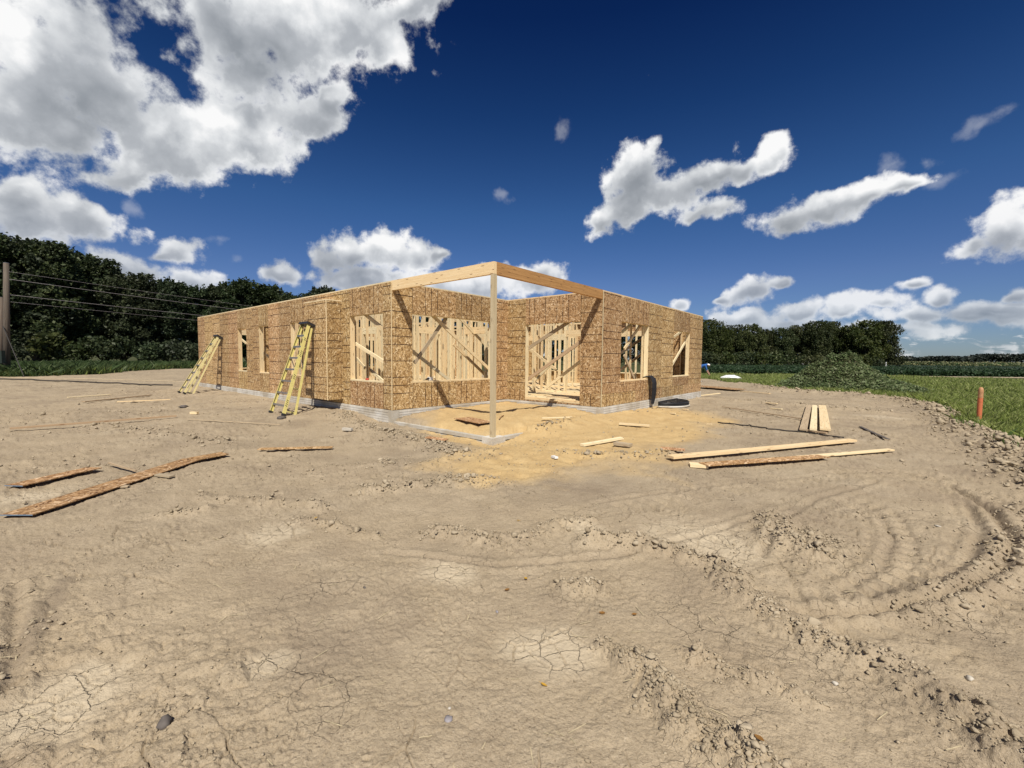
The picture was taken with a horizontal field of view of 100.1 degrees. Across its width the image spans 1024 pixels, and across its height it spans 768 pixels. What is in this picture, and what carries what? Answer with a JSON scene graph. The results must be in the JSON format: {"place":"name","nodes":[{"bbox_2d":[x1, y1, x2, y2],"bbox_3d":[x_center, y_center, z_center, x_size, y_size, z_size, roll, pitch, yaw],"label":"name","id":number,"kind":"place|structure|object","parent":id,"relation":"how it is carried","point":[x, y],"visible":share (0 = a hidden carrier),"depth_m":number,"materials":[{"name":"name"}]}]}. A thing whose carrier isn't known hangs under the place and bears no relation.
{"place":"outdoors","nodes":[
{"label":"outdoors","id":0,"kind":"place"},
{"bbox_2d":[0,350,5,362],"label":"utility pedestal","id":1,"kind":"object","parent":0,"point":[2,357],"visible":1,"depth_m":30.09,"materials":[{"name":"metal"}]},
{"bbox_2d":[0,356,1023,767],"bbox_3d":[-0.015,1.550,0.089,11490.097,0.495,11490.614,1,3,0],"label":"ground","id":2,"kind":"structure","parent":0,"point":[484,700],"depth_m":2.91,"materials":[{"name":"soil"}]},
{"bbox_2d":[0,297,2,366],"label":"stub pole","id":3,"kind":"object","parent":2,"relation":"on","point":[1,323],"visible":0.5,"depth_m":31.35,"materials":[{"name":"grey wood"}]},
{"bbox_2d":[3,262,10,369],"bbox_3d":[-36.310,-4.474,30.810,0.793,8.350,0.393,1,3,0],"label":"utility pole","id":4,"kind":"object","parent":2,"relation":"on","point":[6,309],"visible":0.87,"depth_m":30.69,"materials":[{"name":"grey wood"}]},
{"bbox_2d":[15,295,202,315],"bbox_3d":[-17.051,-7.784,63.161,0.025,0.719,75.302,3,4,30],"label":"overhead wire","id":5,"kind":"object","parent":4,"relation":"attached to","point":[99,304],"visible":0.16,"depth_m":34.94,"materials":[{"name":"grey metal"}]},
{"bbox_2d":[10,279,237,309],"bbox_3d":[-16.999,-8.708,63.106,0.025,1.059,75.259,3,4,30],"label":"overhead wire","id":6,"kind":"object","parent":4,"relation":"attached to","point":[115,293],"visible":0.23,"depth_m":35.64,"materials":[{"name":"grey metal"}]},
{"bbox_2d":[2,326,24,376],"bbox_3d":[-34.922,-2.302,30.061,3.038,3.544,0.052,2,4,25],"label":"guy wire","id":7,"kind":"object","parent":2,"relation":"on","point":[13,351],"visible":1,"depth_m":30.03,"materials":[{"name":"grey metal"}]},
{"bbox_2d":[0,234,43,347],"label":"woodland tree","id":8,"kind":"object","parent":2,"relation":"on","point":[3,254],"visible":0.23,"depth_m":73.02,"materials":[{"name":"green plant"}]},
{"bbox_2d":[11,339,34,361],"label":"bush","id":9,"kind":"object","parent":2,"relation":"on","point":[22,349],"visible":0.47,"depth_m":68.83,"materials":[{"name":"green plant"}]},
{"bbox_2d":[0,235,82,361],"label":"woodland tree","id":10,"kind":"object","parent":2,"relation":"on","point":[28,258],"visible":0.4,"depth_m":74.33,"materials":[{"name":"green plant"}]},
{"bbox_2d":[24,331,67,361],"bbox_3d":[-69.325,-5.388,63.782,5.525,5.080,4.407,3,4,35],"label":"shrub","id":11,"kind":"object","parent":2,"relation":"on","point":[46,346],"visible":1,"depth_m":62.92,"materials":[{"name":"green plant"}]},
{"bbox_2d":[0,239,102,361],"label":"woodland tree","id":12,"kind":"object","parent":2,"relation":"on","point":[69,268],"visible":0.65,"depth_m":76.04,"materials":[{"name":"green plant"}]},
{"bbox_2d":[4,467,101,486],"bbox_3d":[-5.598,1.133,5.282,0.222,0.031,0.887,1,3,3],"label":"strand board strip","id":13,"kind":"object","parent":2,"relation":"on","point":[50,477],"visible":1,"depth_m":5.23,"materials":[{"name":"wood"}]},
{"bbox_2d":[60,246,97,361],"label":"woodland tree","id":14,"kind":"object","parent":2,"relation":"on","point":[73,251],"visible":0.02,"depth_m":85.20,"materials":[{"name":"green plant"}]},
{"bbox_2d":[61,340,98,360],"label":"bush","id":15,"kind":"object","parent":2,"relation":"on","point":[70,349],"visible":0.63,"depth_m":75.66,"materials":[{"name":"green plant"}]},
{"bbox_2d":[0,378,172,385],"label":"black pipe","id":16,"kind":"object","parent":2,"relation":"on","point":[87,381],"visible":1,"depth_m":23.48,"materials":[{"name":"rubber"}]},
{"bbox_2d":[62,252,111,360],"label":"woodland tree","id":17,"kind":"object","parent":2,"relation":"on","point":[91,258],"visible":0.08,"depth_m":84.45,"materials":[{"name":"green plant"}]},
{"bbox_2d":[10,415,175,429],"bbox_3d":[-9.058,0.828,9.476,0.063,0.039,2.639,3,4,41],"label":"long board","id":18,"kind":"object","parent":2,"relation":"on","point":[48,425],"visible":0.99,"depth_m":9.29,"materials":[{"name":"wood"}]},
{"bbox_2d":[0,458,199,515],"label":"strand board strip","id":19,"kind":"object","parent":2,"relation":"on","point":[47,505],"visible":0.99,"depth_m":4.80,"materials":[{"name":"wood"}]},
{"bbox_2d":[76,257,135,360],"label":"woodland tree","id":20,"kind":"object","parent":2,"relation":"on","point":[108,268],"visible":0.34,"depth_m":85.62,"materials":[{"name":"green plant"}]},
{"bbox_2d":[78,335,135,359],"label":"shrub","id":21,"kind":"object","parent":2,"relation":"on","point":[106,347],"visible":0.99,"depth_m":76.36,"materials":[{"name":"green plant"}]},
{"bbox_2d":[82,395,149,401],"bbox_3d":[-13.614,0.487,14.916,0.106,0.047,2.785,0,3,-4],"label":"thin board","id":22,"kind":"object","parent":2,"relation":"on","point":[115,398],"visible":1,"depth_m":14.64,"materials":[{"name":"wood"}]},
{"bbox_2d":[87,274,157,361],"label":"woodland tree","id":23,"kind":"object","parent":2,"relation":"on","point":[125,297],"visible":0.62,"depth_m":85.54,"materials":[{"name":"green plant"}]},
{"bbox_2d":[108,462,136,471],"bbox_3d":[-5.287,1.122,5.817,0.797,0.028,0.025,2,4,28],"label":"stake","id":24,"kind":"object","parent":2,"relation":"on","point":[121,466],"visible":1,"depth_m":5.80,"materials":[{"name":"wood"}]},
{"bbox_2d":[104,271,170,360],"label":"woodland tree","id":25,"kind":"object","parent":2,"relation":"on","point":[141,280],"visible":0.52,"depth_m":88.17,"materials":[{"name":"green plant"}]},
{"bbox_2d":[117,399,170,401],"bbox_3d":[-12.068,0.544,14.094,1.346,0.035,0.092,-2,4,-34],"label":"thin board","id":26,"kind":"object","parent":2,"relation":"on","point":[143,400],"visible":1,"depth_m":14.04,"materials":[{"name":"brown wood"}]},
{"bbox_2d":[129,341,164,361],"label":"bush","id":27,"kind":"object","parent":2,"relation":"on","point":[150,348],"visible":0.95,"depth_m":85.07,"materials":[{"name":"green plant"}]},
{"bbox_2d":[0,358,300,376],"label":"tall weeds","id":28,"kind":"object","parent":2,"relation":"on","point":[52,367],"visible":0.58,"depth_m":36.03,"materials":[{"name":"green plant"}]},
{"bbox_2d":[127,286,180,361],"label":"woodland tree","id":29,"kind":"object","parent":2,"relation":"on","point":[144,325],"visible":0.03,"depth_m":91.39,"materials":[{"name":"green plant"}]},
{"bbox_2d":[156,714,172,729],"bbox_3d":[-1.441,1.404,1.776,0.048,0.054,0.046,-1,4,-21],"label":"stone","id":30,"kind":"object","parent":2,"relation":"on","point":[165,721],"visible":0.9,"depth_m":1.77,"materials":[{"name":"stone"}]},
{"bbox_2d":[154,473,174,477],"bbox_3d":[-4.411,1.161,5.449,0.260,0.023,0.071,2,4,16],"label":"offcut","id":31,"kind":"object","parent":2,"relation":"on","point":[164,475],"visible":1,"depth_m":5.42,"materials":[{"name":"wood"}]},
{"bbox_2d":[142,276,197,361],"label":"woodland tree","id":32,"kind":"object","parent":2,"relation":"on","point":[168,287],"visible":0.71,"depth_m":91.16,"materials":[{"name":"green plant"}]},
{"bbox_2d":[154,339,198,361],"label":"bush","id":33,"kind":"object","parent":2,"relation":"on","point":[169,349],"visible":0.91,"depth_m":87.97,"materials":[{"name":"green plant"}]},
{"bbox_2d":[174,343,198,360],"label":"bush","id":34,"kind":"object","parent":2,"relation":"on","point":[194,353],"visible":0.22,"depth_m":90.24,"materials":[{"name":"green plant"}]},
{"bbox_2d":[163,282,212,361],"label":"woodland tree","id":35,"kind":"object","parent":2,"relation":"on","point":[196,293],"visible":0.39,"depth_m":95.05,"materials":[{"name":"green plant"}]},
{"bbox_2d":[178,335,222,393],"bbox_3d":[-13.007,-0.805,18.011,0.853,2.587,1.698,3,4,34],"label":"step ladder","id":36,"kind":"object","parent":2,"relation":"on","point":[205,358],"visible":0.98,"depth_m":18.02,"materials":[{"name":"yellow plastic"}]},
{"bbox_2d":[188,452,228,459],"bbox_3d":[-4.616,1.098,6.527,0.261,0.018,0.455,2,4,29],"label":"strand board strip","id":37,"kind":"object","parent":2,"relation":"on","point":[207,456],"visible":1,"depth_m":6.49,"materials":[{"name":"wood"}]},
{"bbox_2d":[191,283,232,341],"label":"woodland tree","id":38,"kind":"object","parent":2,"relation":"on","point":[214,291],"visible":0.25,"depth_m":98.24,"materials":[{"name":"green plant"}]},
{"bbox_2d":[189,419,280,424],"bbox_3d":[-6.423,0.865,9.851,2.564,0.036,0.036,1,3,13],"label":"lath","id":39,"kind":"object","parent":2,"relation":"on","point":[234,421],"visible":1,"depth_m":9.83,"materials":[{"name":"wood"}]},
{"bbox_2d":[216,279,254,354],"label":"woodland tree","id":40,"kind":"object","parent":2,"relation":"on","point":[228,301],"visible":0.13,"depth_m":99.38,"materials":[{"name":"green plant"}]},
{"bbox_2d":[224,276,267,361],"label":"woodland tree","id":41,"kind":"object","parent":2,"relation":"on","point":[240,284],"visible":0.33,"depth_m":98.84,"materials":[{"name":"green plant"}]},
{"bbox_2d":[242,283,283,357],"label":"woodland tree","id":42,"kind":"object","parent":2,"relation":"on","point":[271,294],"visible":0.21,"depth_m":101.57,"materials":[{"name":"green plant"}]},
{"bbox_2d":[274,292,299,344],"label":"woodland tree","id":43,"kind":"object","parent":2,"relation":"on","point":[285,296],"visible":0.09,"depth_m":102.84,"materials":[{"name":"green plant"}]},
{"bbox_2d":[268,321,315,415],"bbox_3d":[-5.878,-0.427,11.636,0.871,2.601,1.551,2,4,22],"label":"step ladder","id":44,"kind":"object","parent":2,"relation":"on","point":[308,325],"visible":0.98,"depth_m":11.64,"materials":[{"name":"yellow plastic"}]},
{"bbox_2d":[257,446,332,449],"bbox_3d":[-3.554,1.055,7.072,1.124,0.025,0.133,0,3,-13],"label":"strand board strip","id":45,"kind":"object","parent":2,"relation":"on","point":[279,448],"visible":1,"depth_m":7.06,"materials":[{"name":"wood"}]},
{"bbox_2d":[290,293,315,345],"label":"woodland tree","id":46,"kind":"object","parent":2,"relation":"on","point":[302,295],"visible":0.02,"depth_m":103.58,"materials":[{"name":"green plant"}]},
{"bbox_2d":[307,285,335,295],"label":"woodland tree","id":47,"kind":"object","parent":2,"relation":"on","point":[323,289],"visible":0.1,"depth_m":107.04,"materials":[{"name":"green plant"}]},
{"bbox_2d":[359,316,380,362],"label":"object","id":48,"kind":"object","parent":2,"relation":"on","point":[369,340],"visible":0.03,"depth_m":110.64,"materials":[{"name":"green plant"}]},
{"bbox_2d":[425,436,447,440],"bbox_3d":[-1.388,1.005,7.923,0.405,0.037,0.161,2,4,16],"label":"strand board scrap","id":49,"kind":"object","parent":2,"relation":"on","point":[437,438],"visible":1,"depth_m":7.90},
{"bbox_2d":[444,715,452,722],"bbox_3d":[-0.272,1.430,1.833,0.035,0.010,0.039,1,3,0],"label":"stone","id":50,"kind":"object","parent":2,"relation":"on","point":[447,718],"visible":1,"depth_m":1.83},
{"bbox_2d":[198,261,702,445],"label":"unfinished house","id":51,"kind":"structure","parent":2,"relation":"on","point":[511,335],"depth_m":12.98,"materials":[{"name":"brown wood"}]},
{"bbox_2d":[643,375,656,403],"bbox_3d":[4.448,0.177,14.130,0.565,0.932,0.340,3,4,40],"label":"black jacket","id":52,"kind":"object","parent":51,"relation":"hanging from","point":[654,385],"visible":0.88,"depth_m":13.95,"materials":[{"name":"fabric"}]},
{"bbox_2d":[454,417,489,423],"bbox_3d":[-0.861,0.812,9.642,0.421,0.018,1.020,-2,4,-38],"label":"strand board scrap","id":53,"kind":"object","parent":2,"relation":"on","point":[474,420],"visible":0.95,"depth_m":9.55,"materials":[{"name":"wood"}]},
{"bbox_2d":[467,321,484,361],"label":"woodland tree","id":54,"kind":"object","parent":2,"relation":"on","point":[482,344],"visible":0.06,"depth_m":119.78,"materials":[{"name":"green plant"}]},
{"bbox_2d":[0,407,966,767],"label":"straw bits","id":55,"kind":"object","parent":2,"relation":"on","point":[508,617],"visible":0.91,"depth_m":2.25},
{"bbox_2d":[0,381,1023,767],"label":"loose clods","id":56,"kind":"object","parent":2,"relation":"on","point":[758,743],"visible":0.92,"depth_m":2.98,"materials":[{"name":"soil"}]},
{"bbox_2d":[544,323,571,363],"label":"woodland tree","id":57,"kind":"object","parent":2,"relation":"on","point":[553,346],"visible":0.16,"depth_m":125.80,"materials":[{"name":"green plant"}]},
{"bbox_2d":[580,437,623,446],"bbox_3d":[1.684,1.064,7.958,1.115,0.048,0.091,-2,4,-37],"label":"short board","id":58,"kind":"object","parent":2,"relation":"on","point":[601,441],"visible":1,"depth_m":7.89,"materials":[{"name":"brown wood"}]},
{"bbox_2d":[613,441,632,446],"bbox_3d":[1.959,1.064,7.587,0.299,0.050,0.141,3,4,38],"label":"wood block","id":59,"kind":"object","parent":2,"relation":"on","point":[623,444],"depth_m":7.53,"materials":[{"name":"wood"}]},
{"bbox_2d":[621,337,632,363],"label":"woodland tree","id":60,"kind":"object","parent":2,"relation":"on","point":[623,339],"visible":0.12,"depth_m":130.49,"materials":[{"name":"green plant"}]},
{"bbox_2d":[619,423,649,426],"bbox_3d":[2.870,0.955,10.071,0.694,0.042,0.121,2,4,23],"label":"short board","id":61,"kind":"object","parent":2,"relation":"on","point":[633,424],"visible":1,"depth_m":10.01,"materials":[{"name":"brown wood"}]},
{"bbox_2d":[628,336,640,364],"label":"woodland tree","id":62,"kind":"object","parent":2,"relation":"on","point":[638,350],"visible":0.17,"depth_m":132.90,"materials":[{"name":"green plant"}]},
{"bbox_2d":[661,447,684,450],"bbox_3d":[2.639,1.063,7.044,0.369,0.014,0.170,2,4,20],"label":"strand board scrap","id":63,"kind":"object","parent":2,"relation":"on","point":[672,448],"visible":0.99,"depth_m":7.03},
{"bbox_2d":[658,398,689,407],"bbox_3d":[5.624,0.650,14.550,0.699,0.200,1.853,3,4,40],"label":"window well","id":64,"kind":"object","parent":2,"relation":"on","point":[677,403],"depth_m":14.07,"materials":[{"name":"black plastic"}]},
{"bbox_2d":[689,462,707,468],"bbox_3d":[2.692,1.173,6.196,0.240,0.040,0.161,2,4,16],"label":"wood block","id":65,"kind":"object","parent":2,"relation":"on","point":[695,465],"depth_m":6.14,"materials":[{"name":"brown wood"}]},
{"bbox_2d":[701,351,712,363],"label":"bush","id":66,"kind":"object","parent":2,"relation":"on","point":[704,357],"visible":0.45,"depth_m":116.63,"materials":[{"name":"green plant"}]},
{"bbox_2d":[702,318,726,363],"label":"tree","id":67,"kind":"object","parent":2,"relation":"on","point":[712,326],"visible":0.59,"depth_m":122.29,"materials":[{"name":"green plant"}]},
{"bbox_2d":[706,351,725,364],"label":"bush","id":68,"kind":"object","parent":2,"relation":"on","point":[715,358],"visible":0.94,"depth_m":117.03,"materials":[{"name":"green plant"}]},
{"bbox_2d":[708,326,734,357],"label":"tree","id":69,"kind":"object","parent":2,"relation":"on","point":[728,342],"visible":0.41,"depth_m":122.76,"materials":[{"name":"green plant"}]},
{"bbox_2d":[701,385,743,389],"bbox_3d":[11.187,0.194,23.241,1.102,0.075,2.393,-2,4,-35],"label":"board stack","id":70,"kind":"object","parent":2,"relation":"on","point":[722,387],"visible":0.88,"depth_m":23.06,"materials":[{"name":"wood"}]},
{"bbox_2d":[720,351,741,364],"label":"bush","id":71,"kind":"object","parent":2,"relation":"on","point":[727,358],"visible":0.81,"depth_m":116.61,"materials":[{"name":"green plant"}]},
{"bbox_2d":[724,324,747,361],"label":"tree","id":72,"kind":"object","parent":2,"relation":"on","point":[737,329],"visible":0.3,"depth_m":130.26,"materials":[{"name":"green plant"}]},
{"bbox_2d":[729,351,760,364],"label":"bush","id":73,"kind":"object","parent":2,"relation":"on","point":[747,354],"visible":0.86,"depth_m":116.90,"materials":[{"name":"green plant"}]},
{"bbox_2d":[735,323,770,359],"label":"tree","id":74,"kind":"object","parent":2,"relation":"on","point":[750,332],"visible":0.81,"depth_m":122.62,"materials":[{"name":"green plant"}]},
{"bbox_2d":[746,352,766,364],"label":"bush","id":75,"kind":"object","parent":2,"relation":"on","point":[759,362],"visible":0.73,"depth_m":116.97,"materials":[{"name":"green plant"}]},
{"bbox_2d":[667,439,856,458],"bbox_3d":[4.465,1.089,7.348,4.502,0.076,0.151,-1,4,-23],"label":"long board","id":76,"kind":"object","parent":2,"relation":"on","point":[732,451],"visible":1,"depth_m":7.14,"materials":[{"name":"brown wood"}]},
{"bbox_2d":[722,406,801,418],"bbox_3d":[7.248,0.828,12.624,0.062,0.030,2.782,0,4,-17],"label":"thin board","id":77,"kind":"object","parent":2,"relation":"on","point":[763,412],"visible":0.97,"depth_m":12.38,"materials":[{"name":"wood"}]},
{"bbox_2d":[699,455,829,465],"bbox_3d":[3.832,1.145,6.460,2.284,0.022,0.204,0,4,-16],"label":"strand board strip","id":78,"kind":"object","parent":2,"relation":"on","point":[756,460],"visible":1,"depth_m":6.41,"materials":[{"name":"wood"}]},
{"bbox_2d":[752,329,780,362],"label":"tree","id":79,"kind":"object","parent":2,"relation":"on","point":[769,341],"visible":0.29,"depth_m":124.93,"materials":[{"name":"green plant"}]},
{"bbox_2d":[761,350,789,364],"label":"bush","id":80,"kind":"object","parent":2,"relation":"on","point":[773,359],"visible":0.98,"depth_m":117.29,"materials":[{"name":"green plant"}]},
{"bbox_2d":[718,422,843,437],"bbox_3d":[6.007,1.017,9.761,0.282,0.067,2.647,-2,4,-34],"label":"dark cord","id":81,"kind":"object","parent":2,"relation":"on","point":[782,430],"visible":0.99,"depth_m":9.61,"materials":[{"name":"black rubber"}]},
{"bbox_2d":[767,327,800,364],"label":"tree","id":82,"kind":"object","parent":2,"relation":"on","point":[785,346],"visible":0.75,"depth_m":123.62,"materials":[{"name":"green plant"}]},
{"bbox_2d":[781,325,812,362],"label":"tree","id":83,"kind":"object","parent":2,"relation":"on","point":[796,330],"visible":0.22,"depth_m":131.37,"materials":[{"name":"green plant"}]},
{"bbox_2d":[791,353,819,364],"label":"bush","id":84,"kind":"object","parent":2,"relation":"on","point":[804,358],"visible":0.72,"depth_m":117.09,"materials":[{"name":"green plant"}]},
{"bbox_2d":[807,616,822,625],"bbox_3d":[1.736,1.379,2.479,0.091,0.084,0.065,0,3,-13],"label":"stone","id":85,"kind":"object","parent":2,"relation":"on","point":[812,621],"visible":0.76,"depth_m":2.45,"materials":[{"name":"stone"}]},
{"bbox_2d":[802,429,827,433],"bbox_3d":[6.550,1.025,9.344,0.070,0.033,0.549,-1,4,-26],"label":"bearer","id":86,"kind":"object","parent":2,"relation":"on","point":[817,431],"visible":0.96,"depth_m":9.23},
{"bbox_2d":[799,405,811,430],"bbox_3d":[8.106,0.854,11.802,0.142,0.092,5.808,3,4,36],"label":"plank","id":87,"kind":"object","parent":86,"relation":"on","point":[805,422],"visible":1,"depth_m":11.01,"materials":[{"name":"wood"}]},
{"bbox_2d":[810,405,816,430],"bbox_3d":[8.252,0.850,11.720,0.132,0.065,5.943,3,4,35],"label":"plank","id":88,"kind":"object","parent":86,"relation":"on","point":[813,424],"visible":1,"depth_m":10.74,"materials":[{"name":"brown wood"}]},
{"bbox_2d":[819,405,830,430],"bbox_3d":[8.393,0.839,11.563,0.193,0.057,5.903,3,4,35],"label":"plank","id":89,"kind":"object","parent":86,"relation":"on","point":[824,420],"visible":1,"depth_m":10.75,"materials":[{"name":"brown wood"}]},
{"bbox_2d":[805,353,825,365],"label":"bush","id":90,"kind":"object","parent":2,"relation":"on","point":[819,357],"visible":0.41,"depth_m":117.26,"materials":[{"name":"green plant"}]},
{"bbox_2d":[798,319,836,363],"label":"tree","id":91,"kind":"object","parent":2,"relation":"on","point":[821,335],"visible":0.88,"depth_m":125.77,"materials":[{"name":"green plant"}]},
{"bbox_2d":[810,321,845,353],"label":"tree","id":92,"kind":"object","parent":2,"relation":"on","point":[838,326],"visible":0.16,"depth_m":129.57,"materials":[{"name":"green plant"}]},
{"bbox_2d":[798,448,894,456],"bbox_3d":[5.556,1.146,7.110,2.185,0.033,0.103,-1,4,-18],"label":"long board","id":93,"kind":"object","parent":2,"relation":"on","point":[856,452],"visible":0.85,"depth_m":7.12,"materials":[{"name":"brown wood"}]},
{"bbox_2d":[830,325,868,354],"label":"tree","id":94,"kind":"object","parent":2,"relation":"on","point":[840,345],"visible":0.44,"depth_m":127.14,"materials":[{"name":"green plant"}]},
{"bbox_2d":[774,350,933,393],"bbox_3d":[18.357,-0.694,23.189,10.000,2.405,7.200,3,4,38],"label":"overgrown mound","id":95,"kind":"object","parent":2,"relation":"on","point":[848,370],"visible":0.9,"depth_m":22.64,"materials":[{"name":"green plant"}]},
{"bbox_2d":[842,319,892,359],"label":"tree","id":96,"kind":"object","parent":2,"relation":"on","point":[872,340],"visible":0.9,"depth_m":121.65,"materials":[{"name":"green plant"}]},
{"bbox_2d":[860,354,879,365],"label":"bush","id":97,"kind":"object","parent":2,"relation":"on","point":[867,360],"visible":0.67,"depth_m":117.02,"materials":[{"name":"green plant"}]},
{"bbox_2d":[859,426,888,438],"bbox_3d":[7.889,1.052,9.392,0.068,0.048,2.108,2,4,27],"label":"flat strip","id":98,"kind":"object","parent":2,"relation":"on","point":[874,432],"visible":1,"depth_m":9.21,"materials":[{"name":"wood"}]},
{"bbox_2d":[872,357,885,365],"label":"bush","id":99,"kind":"object","parent":2,"relation":"on","point":[880,362],"visible":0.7,"depth_m":117.20,"materials":[{"name":"green plant"}]},
{"bbox_2d":[866,320,907,365],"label":"tree","id":100,"kind":"object","parent":2,"relation":"on","point":[891,333],"visible":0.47,"depth_m":123.66,"materials":[{"name":"green plant"}]},
{"bbox_2d":[891,353,1023,361],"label":"wood","id":101,"kind":"object","parent":2,"relation":"on","point":[1000,357],"visible":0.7,"depth_m":619.75,"materials":[{"name":"plant"}]},
{"bbox_2d":[976,387,983,418],"bbox_3d":[11.377,0.636,10.446,0.099,1.120,0.099,1,3,0],"label":"marker post","id":102,"kind":"object","parent":2,"relation":"on","point":[980,400],"visible":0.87,"depth_m":10.41,"materials":[{"name":"orange plastic"}]},
{"bbox_2d":[0,0,1023,361],"label":"sky","id":103,"kind":"structure","parent":0,"point":[768,164],"materials":[{"name":"blue"}]},
{"bbox_2d":[701,372,1023,445],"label":"meadow grass","id":104,"kind":"structure","parent":0,"point":[1003,401],"depth_m":20.34,"materials":[{"name":"plant"}]},
{"bbox_2d":[701,363,1023,376],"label":"bean field","id":105,"kind":"structure","parent":0,"point":[968,371],"depth_m":51.83,"materials":[{"name":"plant"}]},
{"bbox_2d":[877,361,1023,365],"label":"corn field","id":106,"kind":"structure","parent":0,"point":[949,363],"depth_m":209.80,"materials":[{"name":"plant"}]},
{"bbox_2d":[894,376,1023,377],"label":"dirt path","id":107,"kind":"structure","parent":0,"point":[979,377],"depth_m":45.66,"materials":[{"name":"soil"}]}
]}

